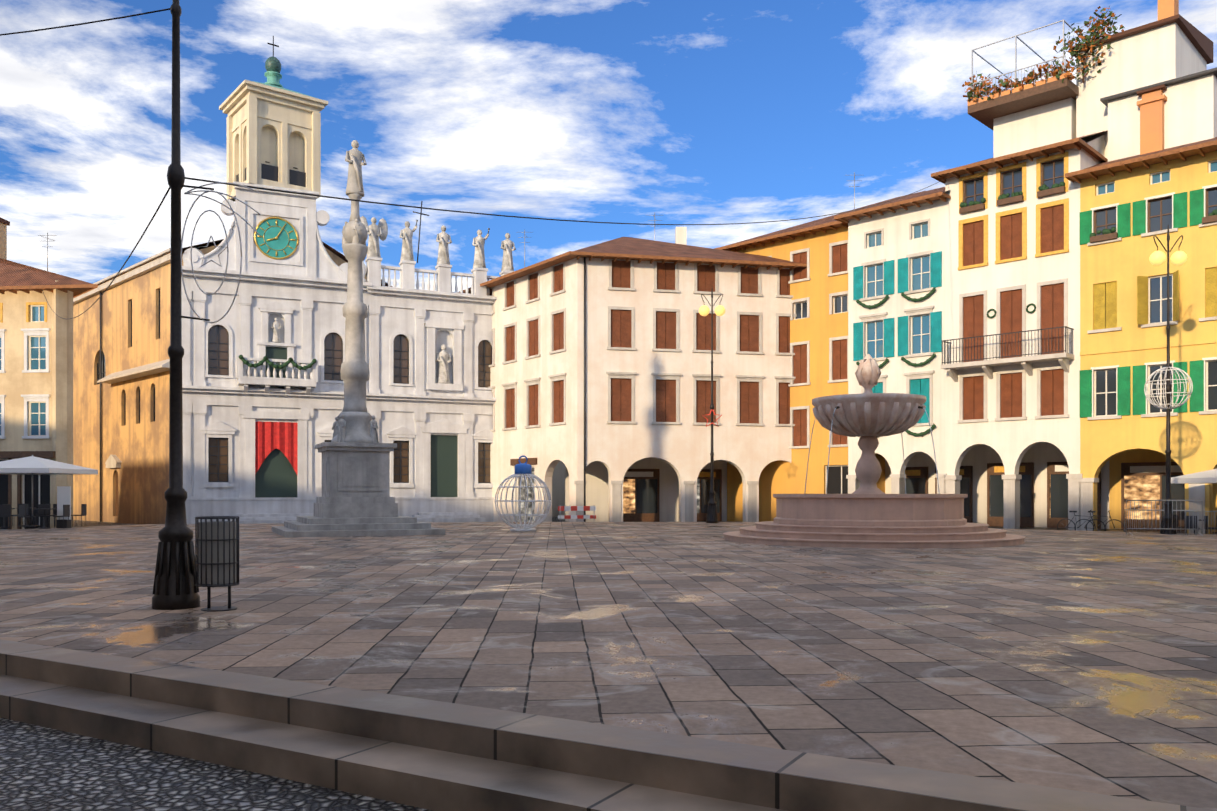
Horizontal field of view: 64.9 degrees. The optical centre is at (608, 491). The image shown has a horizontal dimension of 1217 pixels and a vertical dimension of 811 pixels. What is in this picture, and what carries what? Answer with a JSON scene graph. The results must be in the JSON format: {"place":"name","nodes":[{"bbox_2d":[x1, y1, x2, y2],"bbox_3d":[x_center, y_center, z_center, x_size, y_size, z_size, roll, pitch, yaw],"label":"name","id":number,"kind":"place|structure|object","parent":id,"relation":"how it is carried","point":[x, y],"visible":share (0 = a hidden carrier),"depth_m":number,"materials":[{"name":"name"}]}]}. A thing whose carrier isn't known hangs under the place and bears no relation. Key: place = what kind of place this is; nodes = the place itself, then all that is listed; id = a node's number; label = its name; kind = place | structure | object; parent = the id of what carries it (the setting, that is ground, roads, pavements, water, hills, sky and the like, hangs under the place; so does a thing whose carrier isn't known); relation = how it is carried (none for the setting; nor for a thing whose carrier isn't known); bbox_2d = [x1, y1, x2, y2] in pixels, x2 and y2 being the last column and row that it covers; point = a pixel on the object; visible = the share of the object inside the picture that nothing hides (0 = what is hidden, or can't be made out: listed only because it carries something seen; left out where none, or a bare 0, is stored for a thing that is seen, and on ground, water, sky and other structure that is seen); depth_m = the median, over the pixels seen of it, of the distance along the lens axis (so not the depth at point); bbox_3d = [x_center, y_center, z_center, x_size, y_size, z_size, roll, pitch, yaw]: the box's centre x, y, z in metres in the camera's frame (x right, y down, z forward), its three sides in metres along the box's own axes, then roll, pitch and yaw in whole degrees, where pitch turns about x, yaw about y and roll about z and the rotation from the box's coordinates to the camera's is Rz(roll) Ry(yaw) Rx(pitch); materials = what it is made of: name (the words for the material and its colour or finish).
{"place":"outdoors","nodes":[
{"label":"outdoors","id":0,"kind":"place"},
{"bbox_2d":[0,290,72,528],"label":"house wall","id":1,"kind":"structure","parent":0,"point":[16,383],"depth_m":43.63,"materials":[{"name":"beige paint"}]},
{"bbox_2d":[50,280,66,527],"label":"building wall","id":2,"kind":"structure","parent":0,"point":[59,378],"depth_m":43.25,"materials":[{"name":"beige paint"}]},
{"bbox_2d":[73,253,183,523],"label":"church side wall","id":3,"kind":"structure","parent":0,"point":[140,451],"depth_m":52.42,"materials":[{"name":"paint"}]},
{"bbox_2d":[180,182,259,322],"bbox_3d":[-4.621,-2.830,11.324,1.007,1.672,0.024,0,0,1],"label":"hanging light decoration","id":4,"kind":"object","parent":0,"point":[189,192],"visible":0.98,"depth_m":11.32},
{"bbox_2d":[233,99,311,197],"bbox_3d":[-17.746,-17.733,50.643,4.642,4.400,4.642,0,0,1],"label":"belfry","id":5,"kind":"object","parent":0,"point":[269,140],"visible":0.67,"depth_m":49.48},
{"bbox_2d":[0,517,564,810],"bbox_3d":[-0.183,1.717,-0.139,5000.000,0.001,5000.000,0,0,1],"label":"ground","id":6,"kind":"structure","parent":0,"point":[44,769],"depth_m":5.63,"materials":[{"name":"grey gravel"}]},
{"bbox_2d":[0,217,97,529],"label":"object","id":7,"kind":"object","parent":6,"relation":"on","point":[15,277],"visible":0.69,"depth_m":43.68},
{"bbox_2d":[0,8,945,318],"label":"overhead cables","id":8,"kind":"object","parent":7,"relation":"attached to","point":[362,200],"visible":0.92,"depth_m":14.20,"materials":[{"name":"metal"}]},
{"bbox_2d":[73,239,391,521],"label":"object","id":9,"kind":"object","parent":6,"relation":"on","point":[160,259],"visible":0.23,"depth_m":52.24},
{"bbox_2d":[181,36,515,523],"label":"church","id":10,"kind":"structure","parent":6,"relation":"on","point":[285,255],"depth_m":49.49,"materials":[{"name":"white stone"}]},
{"bbox_2d":[552,461,564,516],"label":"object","id":11,"kind":"structure","parent":6,"relation":"on","point":[558,487],"depth_m":65.95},
{"bbox_2d":[558,506,595,518],"bbox_3d":[-1.458,1.167,44.483,1.800,1.100,0.500,0,0,-11],"label":"road barrier","id":12,"kind":"object","parent":6,"relation":"on","point":[576,508],"visible":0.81,"depth_m":44.47,"materials":[{"name":"red"}]},
{"bbox_2d":[0,522,1216,810],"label":"plaza paving","id":13,"kind":"structure","parent":6,"relation":"on","point":[594,666],"depth_m":7.58,"materials":[{"name":"grey stone"}]},
{"bbox_2d":[0,455,97,528],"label":"cafe","id":14,"kind":"structure","parent":13,"relation":"on","point":[32,465],"depth_m":36.13,"materials":[{"name":"grey fabric"}]},
{"bbox_2d":[152,0,199,609],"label":"lamp post","id":15,"kind":"object","parent":13,"relation":"on","point":[175,587],"visible":1,"depth_m":11.27,"materials":[{"name":"metal"}]},
{"bbox_2d":[195,516,239,611],"bbox_3d":[-4.526,0.826,11.077,0.484,1.082,0.492,0,0,1],"label":"litter bin","id":16,"kind":"object","parent":13,"relation":"on","point":[217,553],"visible":1,"depth_m":10.90,"materials":[{"name":"grey metal"}]},
{"bbox_2d":[272,140,444,537],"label":"statue column","id":17,"kind":"structure","parent":13,"relation":"on","point":[355,499],"depth_m":31.11,"materials":[{"name":"stone"}]},
{"bbox_2d":[495,455,550,530],"bbox_3d":[-2.992,0.043,33.503,1.996,2.648,1.996,0,0,1],"label":"christmas bauble","id":18,"kind":"object","parent":13,"relation":"on","point":[525,469],"visible":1,"depth_m":33.25,"materials":[{"name":"white metal"}]},
{"bbox_2d":[699,288,724,522],"bbox_3d":[4.559,-3.858,42.099,1.174,10.450,0.520,0,0,1],"label":"lamp post","id":19,"kind":"object","parent":13,"relation":"on","point":[712,516],"visible":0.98,"depth_m":42.04,"materials":[{"name":"metal"}]},
{"bbox_2d":[702,409,721,426],"bbox_3d":[4.558,-3.270,42.048,0.910,0.848,0.060,0,0,1],"label":"star decoration","id":20,"kind":"object","parent":19,"relation":"attached to","point":[712,422],"visible":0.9,"depth_m":42.03},
{"bbox_2d":[723,354,1025,547],"bbox_3d":[7.402,-1.263,27.257,8.220,5.340,8.220,0,0,1],"label":"fountain","id":21,"kind":"object","parent":13,"relation":"on","point":[867,513],"visible":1,"depth_m":25.34,"materials":[{"name":"pink stone"}]},
{"bbox_2d":[457,227,806,521],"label":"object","id":22,"kind":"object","parent":6,"relation":"on","point":[650,489],"visible":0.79,"depth_m":48.74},
{"bbox_2d":[38,172,859,270],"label":"rooftop antennas","id":23,"kind":"object","parent":22,"relation":"on","point":[524,237],"visible":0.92,"depth_m":50.68,"materials":[{"name":"grey"}]},
{"bbox_2d":[714,191,923,493],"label":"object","id":24,"kind":"object","parent":6,"relation":"on","point":[837,483],"visible":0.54,"depth_m":48.43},
{"bbox_2d":[834,187,979,522],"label":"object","id":25,"kind":"object","parent":6,"relation":"on","point":[920,477],"visible":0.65,"depth_m":44.27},
{"bbox_2d":[931,131,1108,530],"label":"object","id":26,"kind":"object","parent":6,"relation":"on","point":[1040,491],"visible":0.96,"depth_m":40.60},
{"bbox_2d":[962,0,1216,161],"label":"rooftop penthouse","id":27,"kind":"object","parent":26,"relation":"on","point":[1146,88],"depth_m":40.30,"materials":[{"name":"paint"}]},
{"bbox_2d":[1057,510,1123,531],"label":"bicycles","id":28,"kind":"object","parent":6,"relation":"on","point":[1090,520],"visible":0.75,"depth_m":36.57,"materials":[{"name":"grey metal"}]},
{"bbox_2d":[1065,137,1216,533],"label":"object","id":29,"kind":"object","parent":6,"relation":"on","point":[1135,474],"visible":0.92,"depth_m":37.21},
{"bbox_2d":[1149,225,1187,533],"bbox_3d":[18.258,-3.508,31.206,1.174,10.450,0.520,0,0,1],"label":"lamp post","id":30,"kind":"object","parent":6,"relation":"on","point":[1157,258],"visible":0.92,"depth_m":31.15,"materials":[{"name":"metal"}]},
{"bbox_2d":[1144,367,1192,408],"bbox_3d":[18.258,-3.383,31.206,1.388,1.388,1.388,0,0,1],"label":"decorative light sphere","id":31,"kind":"object","parent":30,"relation":"attached to","point":[1173,383],"visible":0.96,"depth_m":31.07,"materials":[{"name":"white metal"}]},
{"bbox_2d":[1124,500,1216,535],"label":"barriers","id":32,"kind":"object","parent":6,"relation":"on","point":[1176,510],"visible":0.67,"depth_m":30.28,"materials":[{"name":"grey metal"}]},
{"bbox_2d":[1171,469,1216,533],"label":"cafe","id":33,"kind":"structure","parent":6,"relation":"on","point":[1207,477],"depth_m":33.21,"materials":[{"name":"grey fabric"}]},
{"bbox_2d":[190,286,492,497],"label":"church wall","id":34,"kind":"structure","parent":0,"point":[326,316],"depth_m":49.99,"materials":[{"name":"white stone"}]},
{"bbox_2d":[490,258,576,521],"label":"building facade","id":35,"kind":"structure","parent":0,"point":[547,446],"depth_m":49.71,"materials":[{"name":"beige paint"}]},
{"bbox_2d":[0,0,1216,291],"label":"sky","id":36,"kind":"structure","parent":0,"point":[728,112],"materials":[{"name":"blue"}]},
{"bbox_2d":[577,257,794,521],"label":"building facade","id":37,"kind":"structure","parent":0,"point":[749,453],"depth_m":47.99,"materials":[{"name":"beige paint"}]},
{"bbox_2d":[727,226,847,521],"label":"building","id":38,"kind":"structure","parent":0,"point":[819,327],"depth_m":48.38,"materials":[{"name":"orange paint"}]},
{"bbox_2d":[848,192,944,493],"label":"building","id":39,"kind":"structure","parent":0,"point":[897,245],"depth_m":43.95,"materials":[{"name":"white paint"}]},
{"bbox_2d":[945,140,1083,474],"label":"building","id":40,"kind":"structure","parent":0,"point":[1010,442],"depth_m":40.30,"materials":[{"name":"white paint"}]},
{"bbox_2d":[1080,151,1216,533],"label":"yellow building","id":41,"kind":"structure","parent":0,"point":[1124,263],"depth_m":36.77,"materials":[{"name":"yellow paint"}]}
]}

